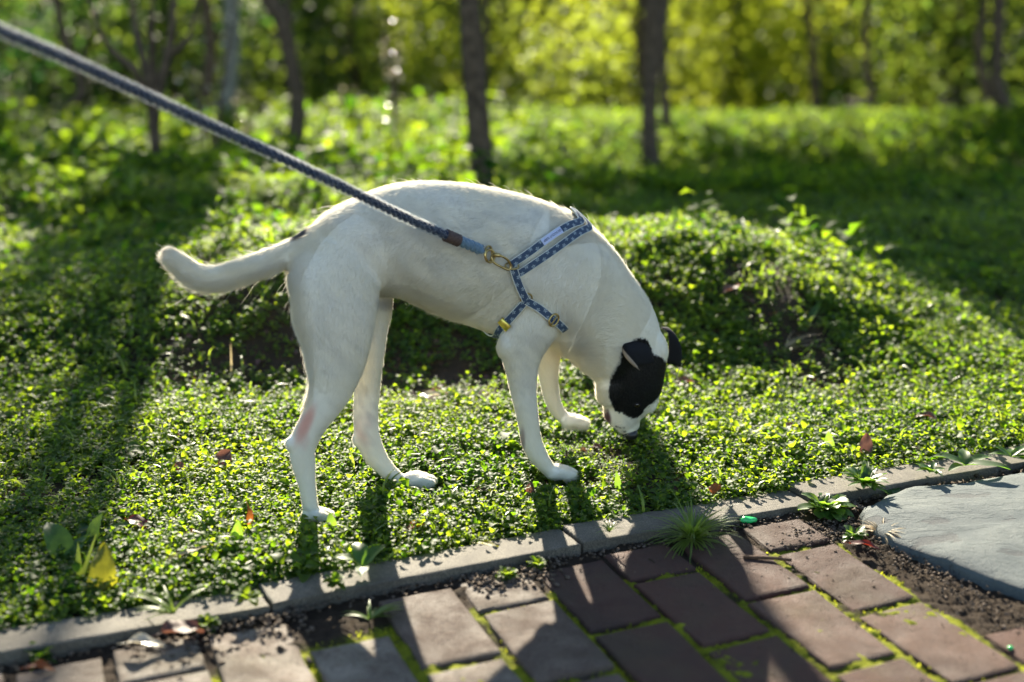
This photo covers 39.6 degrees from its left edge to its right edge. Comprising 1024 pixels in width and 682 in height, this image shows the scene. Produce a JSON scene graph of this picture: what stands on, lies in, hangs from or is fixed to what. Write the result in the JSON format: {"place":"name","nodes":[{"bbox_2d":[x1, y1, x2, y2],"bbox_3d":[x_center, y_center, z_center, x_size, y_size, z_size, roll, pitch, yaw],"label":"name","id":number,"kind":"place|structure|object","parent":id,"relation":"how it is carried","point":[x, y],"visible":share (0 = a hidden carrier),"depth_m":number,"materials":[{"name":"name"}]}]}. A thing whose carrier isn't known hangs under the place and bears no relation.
{"place":"outdoors","nodes":[
{"label":"outdoors","id":0,"kind":"place"},
{"bbox_2d":[0,519,1023,681],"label":"brick path","id":1,"kind":"structure","parent":0,"point":[541,638],"depth_m":1.86,"materials":[{"name":"brick"}]},
{"bbox_2d":[20,659,54,670],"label":"fallen leaf","id":2,"kind":"object","parent":1,"relation":"on","point":[41,663],"visible":1,"depth_m":1.76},
{"bbox_2d":[119,633,165,647],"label":"fallen leaf","id":3,"kind":"object","parent":1,"relation":"on","point":[144,639],"visible":1,"depth_m":1.81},
{"bbox_2d":[340,600,403,619],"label":"grass tuft","id":4,"kind":"object","parent":1,"relation":"on","point":[373,613],"visible":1,"depth_m":1.91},
{"bbox_2d":[495,565,518,581],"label":"moss weed","id":5,"kind":"object","parent":1,"relation":"on","point":[509,573],"visible":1,"depth_m":2.03,"materials":[{"name":"green plant"}]},
{"bbox_2d":[0,466,1023,680],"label":"gravel crumbs","id":6,"kind":"object","parent":1,"relation":"on","point":[474,579],"visible":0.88,"depth_m":2.00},
{"bbox_2d":[646,482,742,559],"bbox_3d":[0.273,0.278,2.153,0.174,0.110,0.176,0,15,0],"label":"grass tuft","id":7,"kind":"object","parent":1,"relation":"on","point":[693,528],"visible":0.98,"depth_m":2.15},
{"bbox_2d":[739,516,756,522],"bbox_3d":[0.371,0.281,2.233,0.028,0.011,0.017,0,15,0],"label":"green glass pebble","id":8,"kind":"object","parent":1,"relation":"on","point":[747,519],"visible":0.97,"depth_m":2.23,"materials":[{"name":"green"}]},
{"bbox_2d":[743,555,791,561],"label":"twig","id":9,"kind":"object","parent":1,"relation":"on","point":[766,558],"visible":1,"depth_m":2.08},
{"bbox_2d":[0,0,1023,624],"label":"ground","id":10,"kind":"structure","parent":0,"point":[456,368],"depth_m":3.06,"materials":[{"name":"soil"}]},
{"bbox_2d":[0,0,81,113],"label":"woodland tree","id":11,"kind":"object","parent":10,"relation":"on","point":[19,54],"visible":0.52,"depth_m":13.48,"materials":[{"name":"green plant"}]},
{"bbox_2d":[2,0,86,118],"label":"slender tree","id":12,"kind":"object","parent":10,"relation":"on","point":[80,78],"visible":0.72,"depth_m":8.85,"materials":[{"name":"brown plant"}]},
{"bbox_2d":[0,0,90,98],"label":"woodland tree","id":13,"kind":"object","parent":10,"relation":"on","point":[30,52],"visible":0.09,"depth_m":22.03,"materials":[{"name":"green plant"}]},
{"bbox_2d":[0,0,145,114],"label":"woodland tree","id":14,"kind":"object","parent":10,"relation":"on","point":[48,95],"visible":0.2,"depth_m":17.33,"materials":[{"name":"green plant"}]},
{"bbox_2d":[0,0,267,108],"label":"woodland tree","id":15,"kind":"object","parent":10,"relation":"on","point":[82,54],"visible":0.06,"depth_m":22.11,"materials":[{"name":"green plant"}]},
{"bbox_2d":[88,0,198,183],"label":"forked tree","id":16,"kind":"object","parent":10,"relation":"on","point":[152,79],"visible":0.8,"depth_m":5.32,"materials":[{"name":"brown plant"}]},
{"bbox_2d":[20,0,278,116],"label":"woodland tree","id":17,"kind":"object","parent":10,"relation":"on","point":[111,92],"visible":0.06,"depth_m":17.36,"materials":[{"name":"green plant"}]},
{"bbox_2d":[7,0,365,117],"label":"woodland tree","id":18,"kind":"object","parent":10,"relation":"on","point":[182,57],"visible":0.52,"depth_m":13.73,"materials":[{"name":"green plant"}]},
{"bbox_2d":[199,0,215,113],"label":"slender tree","id":19,"kind":"object","parent":10,"relation":"on","point":[204,94],"visible":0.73,"depth_m":9.69,"materials":[{"name":"brown plant"}]},
{"bbox_2d":[173,0,241,162],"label":"sapling","id":20,"kind":"object","parent":10,"relation":"on","point":[216,139],"visible":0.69,"depth_m":6.49,"materials":[{"name":"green plant"}]},
{"bbox_2d":[213,0,239,114],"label":"pale tree","id":21,"kind":"object","parent":10,"relation":"on","point":[234,65],"visible":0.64,"depth_m":9.09,"materials":[{"name":"grey plant"}]},
{"bbox_2d":[218,347,245,378],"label":"dry stalk","id":22,"kind":"object","parent":10,"relation":"on","point":[231,364],"visible":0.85,"depth_m":2.90,"materials":[{"name":"plant"}]},
{"bbox_2d":[230,520,243,540],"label":"broadleaf weed","id":23,"kind":"object","parent":10,"relation":"on","point":[237,531],"visible":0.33,"depth_m":2.10,"materials":[{"name":"green plant"}]},
{"bbox_2d":[232,82,257,154],"bbox_3d":[-1.378,-1.112,7.361,0.167,0.470,0.112,4,15,14],"label":"sapling","id":24,"kind":"object","parent":10,"relation":"on","point":[249,120],"visible":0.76,"depth_m":7.34,"materials":[{"name":"green plant"}]},
{"bbox_2d":[101,0,425,117],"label":"woodland tree","id":25,"kind":"object","parent":10,"relation":"on","point":[314,30],"visible":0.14,"depth_m":17.55,"materials":[{"name":"green plant"}]},
{"bbox_2d":[260,0,304,149],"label":"slender tree","id":26,"kind":"object","parent":10,"relation":"on","point":[279,13],"visible":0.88,"depth_m":7.05,"materials":[{"name":"brown plant"}]},
{"bbox_2d":[183,0,408,109],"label":"woodland tree","id":27,"kind":"object","parent":10,"relation":"on","point":[307,13],"visible":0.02,"depth_m":21.75,"materials":[{"name":"green plant"}]},
{"bbox_2d":[327,512,349,537],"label":"broadleaf weed","id":28,"kind":"object","parent":10,"relation":"on","point":[331,519],"visible":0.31,"depth_m":2.15,"materials":[{"name":"green plant"}]},
{"bbox_2d":[335,86,361,118],"bbox_3d":[-0.953,-1.361,8.322,0.160,0.269,0.140,0,15,0],"label":"sapling","id":29,"kind":"object","parent":10,"relation":"on","point":[342,98],"visible":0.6,"depth_m":8.31,"materials":[{"name":"green plant"}]},
{"bbox_2d":[217,0,518,117],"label":"woodland tree","id":30,"kind":"object","parent":10,"relation":"on","point":[352,30],"visible":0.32,"depth_m":14.70,"materials":[{"name":"green plant"}]},
{"bbox_2d":[378,4,405,141],"bbox_3d":[-0.620,-1.373,7.483,0.152,0.785,0.205,0,15,0],"label":"sapling","id":31,"kind":"object","parent":10,"relation":"on","point":[394,108],"visible":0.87,"depth_m":7.47,"materials":[{"name":"green plant"}]},
{"bbox_2d":[416,390,439,398],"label":"fallen leaf","id":32,"kind":"object","parent":10,"relation":"on","point":[432,392],"visible":0.72,"depth_m":2.81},
{"bbox_2d":[324,0,581,108],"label":"woodland tree","id":33,"kind":"object","parent":10,"relation":"on","point":[508,23],"visible":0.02,"depth_m":21.36,"materials":[{"name":"green plant"}]},
{"bbox_2d":[337,0,575,105],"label":"woodland tree","id":34,"kind":"object","parent":10,"relation":"on","point":[503,18],"visible":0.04,"depth_m":17.73,"materials":[{"name":"green plant"}]},
{"bbox_2d":[441,386,483,406],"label":"broadleaf weed","id":35,"kind":"object","parent":10,"relation":"on","point":[456,391],"visible":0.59,"depth_m":2.77,"materials":[{"name":"green plant"}]},
{"bbox_2d":[304,0,638,109],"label":"woodland tree","id":36,"kind":"object","parent":10,"relation":"on","point":[516,87],"visible":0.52,"depth_m":12.92,"materials":[{"name":"green plant"}]},
{"bbox_2d":[459,0,493,185],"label":"slender tree","id":37,"kind":"object","parent":10,"relation":"on","point":[478,120],"visible":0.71,"depth_m":5.16,"materials":[{"name":"brown plant"}]},
{"bbox_2d":[481,0,488,100],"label":"slender tree","id":38,"kind":"object","parent":10,"relation":"on","point":[485,27],"visible":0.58,"depth_m":9.48,"materials":[{"name":"brown plant"}]},
{"bbox_2d":[0,0,1018,115],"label":"distant wood","id":39,"kind":"object","parent":10,"relation":"on","point":[245,104],"visible":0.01,"depth_m":29.72,"materials":[{"name":"green plant"}]},
{"bbox_2d":[0,162,1023,630],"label":"ground cover","id":40,"kind":"object","parent":10,"relation":"on","point":[708,430],"visible":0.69,"depth_m":2.74,"materials":[{"name":"green plant"}]},
{"bbox_2d":[0,256,31,285],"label":"grass tuft","id":41,"kind":"object","parent":40,"relation":"on","point":[17,269],"visible":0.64,"depth_m":3.42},
{"bbox_2d":[21,521,87,569],"bbox_3d":[-0.652,0.299,2.068,0.106,0.054,0.072,8,17,28],"label":"broadleaf weed","id":42,"kind":"object","parent":40,"relation":"on","point":[56,535],"visible":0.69,"depth_m":2.07,"materials":[{"name":"green plant"}]},
{"bbox_2d":[75,535,95,580],"bbox_3d":[-0.595,0.306,1.988,0.011,0.066,0.039,8,17,29],"label":"grass sprout","id":43,"kind":"object","parent":40,"relation":"on","point":[83,570],"depth_m":1.99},
{"bbox_2d":[96,216,102,237],"bbox_3d":[-1.179,-0.311,4.105,0.071,0.099,0.028,3,15,11],"label":"tall sprout","id":44,"kind":"object","parent":40,"relation":"on","point":[100,223],"visible":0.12,"depth_m":4.09,"materials":[{"name":"green plant"}]},
{"bbox_2d":[87,541,117,591],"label":"fallen leaf","id":45,"kind":"object","parent":40,"relation":"on","point":[102,565],"visible":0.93,"depth_m":1.97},
{"bbox_2d":[77,512,131,547],"bbox_3d":[-0.610,0.285,2.122,0.086,0.052,0.072,0,15,0],"label":"broadleaf weed","id":46,"kind":"object","parent":40,"relation":"on","point":[93,528],"visible":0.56,"depth_m":2.12,"materials":[{"name":"green plant"}]},
{"bbox_2d":[107,164,167,206],"bbox_3d":[-1.199,-0.502,4.560,0.197,0.148,0.100,-6,16,-21],"label":"grass tuft","id":47,"kind":"object","parent":40,"relation":"on","point":[132,181],"visible":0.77,"depth_m":4.54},
{"bbox_2d":[125,514,149,529],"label":"fallen leaf","id":48,"kind":"object","parent":40,"relation":"on","point":[133,518],"visible":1,"depth_m":2.16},
{"bbox_2d":[174,461,184,470],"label":"fallen leaf","id":49,"kind":"object","parent":40,"relation":"on","point":[180,464],"visible":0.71,"depth_m":2.39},
{"bbox_2d":[164,546,206,560],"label":"fallen leaf","id":50,"kind":"object","parent":40,"relation":"on","point":[183,552],"visible":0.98,"depth_m":2.04,"materials":[{"name":"plant"}]},
{"bbox_2d":[210,449,231,468],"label":"fallen leaf","id":51,"kind":"object","parent":40,"relation":"on","point":[224,454],"visible":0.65,"depth_m":2.41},
{"bbox_2d":[245,498,252,524],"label":"fallen leaf","id":52,"kind":"object","parent":40,"relation":"on","point":[249,513],"visible":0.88,"depth_m":2.17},
{"bbox_2d":[156,178,681,522],"bbox_3d":[-0.101,-0.009,2.317,0.905,0.510,0.195,-7,17,-25],"label":"dog","id":53,"kind":"object","parent":40,"relation":"on","point":[352,267],"visible":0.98,"depth_m":2.23},
{"bbox_2d":[483,206,599,338],"bbox_3d":[0.060,-0.116,2.352,0.227,0.211,0.194,-6,16,-22],"label":"dog harness","id":54,"kind":"object","parent":53,"relation":"attached to","point":[517,274],"visible":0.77,"depth_m":2.26,"materials":[{"name":"fabric"}]},
{"bbox_2d":[0,22,511,270],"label":"leash","id":55,"kind":"object","parent":54,"relation":"attached to","point":[71,60],"visible":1,"depth_m":1.85,"materials":[{"name":"fabric"}]},
{"bbox_2d":[526,481,534,492],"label":"fallen leaf","id":56,"kind":"object","parent":40,"relation":"on","point":[530,489],"visible":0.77,"depth_m":2.28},
{"bbox_2d":[667,376,695,386],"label":"fallen leaf","id":57,"kind":"object","parent":40,"relation":"on","point":[681,378],"visible":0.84,"depth_m":2.88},
{"bbox_2d":[722,284,740,293],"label":"fallen leaf","id":58,"kind":"object","parent":40,"relation":"on","point":[728,287],"visible":1,"depth_m":3.17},
{"bbox_2d":[859,433,872,453],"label":"fallen leaf","id":59,"kind":"object","parent":40,"relation":"on","point":[866,443],"visible":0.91,"depth_m":2.49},
{"bbox_2d":[913,411,936,418],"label":"fallen leaf","id":60,"kind":"object","parent":40,"relation":"on","point":[930,414],"visible":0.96,"depth_m":2.64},
{"bbox_2d":[0,83,1023,294],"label":"mound foliage","id":61,"kind":"object","parent":10,"relation":"on","point":[422,150],"visible":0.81,"depth_m":6.96,"materials":[{"name":"green plant"}]},
{"bbox_2d":[0,444,1023,665],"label":"kerb","id":62,"kind":"structure","parent":10,"relation":"on","point":[64,637],"depth_m":2.05,"materials":[{"name":"concrete"}]},
{"bbox_2d":[129,585,203,620],"bbox_3d":[-0.456,0.340,1.879,0.093,0.036,0.067,0,15,0],"label":"grass tuft","id":63,"kind":"object","parent":62,"relation":"on","point":[169,609],"visible":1,"depth_m":1.87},
{"bbox_2d":[232,584,263,606],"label":"moss weed","id":64,"kind":"object","parent":62,"relation":"on","point":[245,592],"visible":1,"depth_m":1.91,"materials":[{"name":"green plant"}]},
{"bbox_2d":[322,571,345,589],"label":"moss weed","id":65,"kind":"object","parent":62,"relation":"on","point":[335,579],"visible":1,"depth_m":1.96,"materials":[{"name":"green plant"}]},
{"bbox_2d":[334,542,385,576],"bbox_3d":[-0.220,0.307,2.019,0.058,0.022,0.080,6,16,21],"label":"broadleaf weed","id":66,"kind":"object","parent":62,"relation":"on","point":[362,555],"visible":1,"depth_m":2.02,"materials":[{"name":"green plant"}]},
{"bbox_2d":[472,540,498,546],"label":"fallen leaf","id":67,"kind":"object","parent":62,"relation":"on","point":[488,542],"visible":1,"depth_m":2.06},
{"bbox_2d":[595,518,621,532],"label":"grass tuft","id":68,"kind":"object","parent":62,"relation":"on","point":[609,528],"visible":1,"depth_m":2.14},
{"bbox_2d":[841,460,888,493],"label":"paving weed","id":69,"kind":"object","parent":62,"relation":"on","point":[864,475],"visible":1,"depth_m":2.33,"materials":[{"name":"green plant"}]},
{"bbox_2d":[915,462,944,475],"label":"paving weed","id":70,"kind":"object","parent":62,"relation":"on","point":[932,468],"visible":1,"depth_m":2.39,"materials":[{"name":"green plant"}]},
{"bbox_2d":[932,448,1009,470],"bbox_3d":[0.775,0.203,2.420,0.119,0.016,0.084,0,15,0],"label":"paving weed","id":71,"kind":"object","parent":62,"relation":"on","point":[964,458],"visible":1,"depth_m":2.42,"materials":[{"name":"green plant"}]},
{"bbox_2d":[989,445,1023,458],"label":"paving weed","id":72,"kind":"object","parent":62,"relation":"on","point":[1016,451],"visible":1,"depth_m":2.46,"materials":[{"name":"green plant"}]},
{"bbox_2d":[0,167,1023,572],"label":"thin grass","id":73,"kind":"structure","parent":10,"relation":"on","point":[982,217],"depth_m":2.90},
{"bbox_2d":[2,181,1023,618],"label":"leaf litter","id":74,"kind":"object","parent":10,"relation":"on","point":[596,445],"visible":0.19,"depth_m":2.94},
{"bbox_2d":[432,0,676,110],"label":"woodland tree","id":75,"kind":"object","parent":10,"relation":"on","point":[570,8],"visible":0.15,"depth_m":18.02,"materials":[{"name":"green plant"}]},
{"bbox_2d":[614,473,629,490],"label":"broadleaf weed","id":76,"kind":"object","parent":10,"relation":"on","point":[617,482],"visible":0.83,"depth_m":2.33,"materials":[{"name":"green plant"}]},
{"bbox_2d":[463,0,826,111],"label":"woodland tree","id":77,"kind":"object","parent":10,"relation":"on","point":[635,19],"visible":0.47,"depth_m":14.01,"materials":[{"name":"green plant"}]},
{"bbox_2d":[557,0,748,108],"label":"woodland tree","id":78,"kind":"object","parent":10,"relation":"on","point":[669,47],"visible":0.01,"depth_m":22.42,"materials":[{"name":"green plant"}]},
{"bbox_2d":[641,0,669,169],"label":"slender tree","id":79,"kind":"object","parent":10,"relation":"on","point":[655,13],"visible":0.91,"depth_m":6.98,"materials":[{"name":"brown plant"}]},
{"bbox_2d":[659,0,672,128],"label":"slender tree","id":80,"kind":"object","parent":10,"relation":"on","point":[666,117],"visible":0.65,"depth_m":8.18,"materials":[{"name":"brown plant"}]},
{"bbox_2d":[648,207,697,222],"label":"broadleaf weed","id":81,"kind":"object","parent":10,"relation":"on","point":[675,213],"visible":0.26,"depth_m":3.58,"materials":[{"name":"green plant"}]},
{"bbox_2d":[642,0,747,71],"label":"slender tree","id":82,"kind":"object","parent":10,"relation":"on","point":[643,40],"visible":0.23,"depth_m":9.68,"materials":[{"name":"brown plant"}]},
{"bbox_2d":[709,483,720,494],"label":"fallen leaf","id":83,"kind":"object","parent":10,"relation":"on","point":[714,488],"visible":1,"depth_m":2.27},
{"bbox_2d":[567,0,871,113],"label":"woodland tree","id":84,"kind":"object","parent":10,"relation":"on","point":[739,66],"visible":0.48,"depth_m":14.90,"materials":[{"name":"green plant"}]},
{"bbox_2d":[719,219,752,235],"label":"broadleaf weed","id":85,"kind":"object","parent":10,"relation":"on","point":[740,222],"visible":0.37,"depth_m":3.50,"materials":[{"name":"green plant"}]},
{"bbox_2d":[668,0,915,112],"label":"woodland tree","id":86,"kind":"object","parent":10,"relation":"on","point":[829,68],"visible":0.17,"depth_m":17.71,"materials":[{"name":"green plant"}]},
{"bbox_2d":[783,333,821,353],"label":"dry grass","id":87,"kind":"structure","parent":10,"relation":"on","point":[790,344],"depth_m":3.04,"materials":[{"name":"plant"}]},
{"bbox_2d":[796,302,820,318],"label":"broadleaf weed","id":88,"kind":"object","parent":10,"relation":"on","point":[814,309],"visible":0.82,"depth_m":3.13,"materials":[{"name":"green plant"}]},
{"bbox_2d":[802,0,819,109],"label":"slender tree","id":89,"kind":"object","parent":10,"relation":"on","point":[814,82],"visible":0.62,"depth_m":12.26,"materials":[{"name":"brown plant"}]},
{"bbox_2d":[824,431,839,455],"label":"broadleaf weed","id":90,"kind":"object","parent":10,"relation":"on","point":[828,436],"visible":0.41,"depth_m":2.50,"materials":[{"name":"green plant"}]},
{"bbox_2d":[718,0,1006,111],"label":"woodland tree","id":91,"kind":"object","parent":10,"relation":"on","point":[824,4],"visible":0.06,"depth_m":22.17,"materials":[{"name":"green plant"}]},
{"bbox_2d":[803,0,1023,111],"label":"woodland tree","id":92,"kind":"object","parent":10,"relation":"on","point":[937,50],"visible":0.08,"depth_m":18.08,"materials":[{"name":"green plant"}]},
{"bbox_2d":[818,0,1023,111],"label":"woodland tree","id":93,"kind":"object","parent":10,"relation":"on","point":[954,35],"visible":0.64,"depth_m":13.38,"materials":[{"name":"green plant"}]},
{"bbox_2d":[848,0,1023,110],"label":"slender tree","id":94,"kind":"object","parent":10,"relation":"on","point":[867,64],"visible":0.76,"depth_m":10.00,"materials":[{"name":"brown plant"}]},
{"bbox_2d":[975,0,994,105],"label":"slender tree","id":95,"kind":"object","parent":10,"relation":"on","point":[983,75],"visible":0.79,"depth_m":9.60,"materials":[{"name":"brown plant"}]},
{"bbox_2d":[965,8,1023,106],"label":"woodland tree","id":96,"kind":"object","parent":10,"relation":"on","point":[1017,80],"visible":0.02,"depth_m":22.02,"materials":[{"name":"green plant"}]},
{"bbox_2d":[967,3,1023,95],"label":"woodland tree","id":97,"kind":"object","parent":10,"relation":"on","point":[1016,60],"visible":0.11,"depth_m":14.79,"materials":[{"name":"green plant"}]},
{"bbox_2d":[989,0,1020,114],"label":"slender tree","id":98,"kind":"object","parent":10,"relation":"on","point":[1000,96],"visible":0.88,"depth_m":8.72,"materials":[{"name":"brown plant"}]},
{"label":"path bed","id":99,"kind":"structure","parent":0,"visible":0},
{"bbox_2d":[0,471,1023,681],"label":"moss","id":100,"kind":"object","parent":99,"relation":"on","point":[331,625],"depth_m":1.91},
{"bbox_2d":[23,641,56,671],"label":"moss weed","id":101,"kind":"object","parent":100,"relation":"on","point":[35,655],"visible":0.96,"depth_m":1.79,"materials":[{"name":"green plant"}]},
{"bbox_2d":[153,619,204,635],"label":"fallen leaf","id":102,"kind":"object","parent":100,"relation":"on","point":[183,626],"visible":1,"depth_m":1.85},
{"bbox_2d":[194,612,220,633],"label":"moss weed","id":103,"kind":"object","parent":100,"relation":"on","point":[208,620],"visible":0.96,"depth_m":1.88,"materials":[{"name":"green plant"}]},
{"bbox_2d":[526,555,547,569],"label":"moss weed","id":104,"kind":"object","parent":100,"relation":"on","point":[539,562],"visible":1,"depth_m":2.07,"materials":[{"name":"green plant"}]},
{"bbox_2d":[797,492,855,520],"bbox_3d":[0.506,0.260,2.274,0.088,0.033,0.089,9,18,31],"label":"paving weed","id":105,"kind":"object","parent":100,"relation":"on","point":[828,506],"visible":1,"depth_m":2.26,"materials":[{"name":"green plant"}]},
{"bbox_2d":[842,525,867,541],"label":"paving weed","id":106,"kind":"object","parent":100,"relation":"on","point":[858,533],"visible":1,"depth_m":2.17,"materials":[{"name":"green plant"}]},
{"bbox_2d":[842,540,878,548],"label":"fallen leaf","id":107,"kind":"object","parent":100,"relation":"on","point":[868,542],"visible":1,"depth_m":2.13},
{"bbox_2d":[861,517,901,548],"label":"dry grass","id":108,"kind":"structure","parent":100,"relation":"on","point":[872,526],"depth_m":2.19,"materials":[{"name":"plant"}]},
{"bbox_2d":[885,487,900,494],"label":"paving weed","id":109,"kind":"object","parent":100,"relation":"on","point":[893,491],"visible":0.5,"depth_m":2.35,"materials":[{"name":"green plant"}]},
{"bbox_2d":[859,472,1023,600],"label":"slate slab","id":110,"kind":"structure","parent":99,"relation":"on","point":[973,531],"depth_m":2.18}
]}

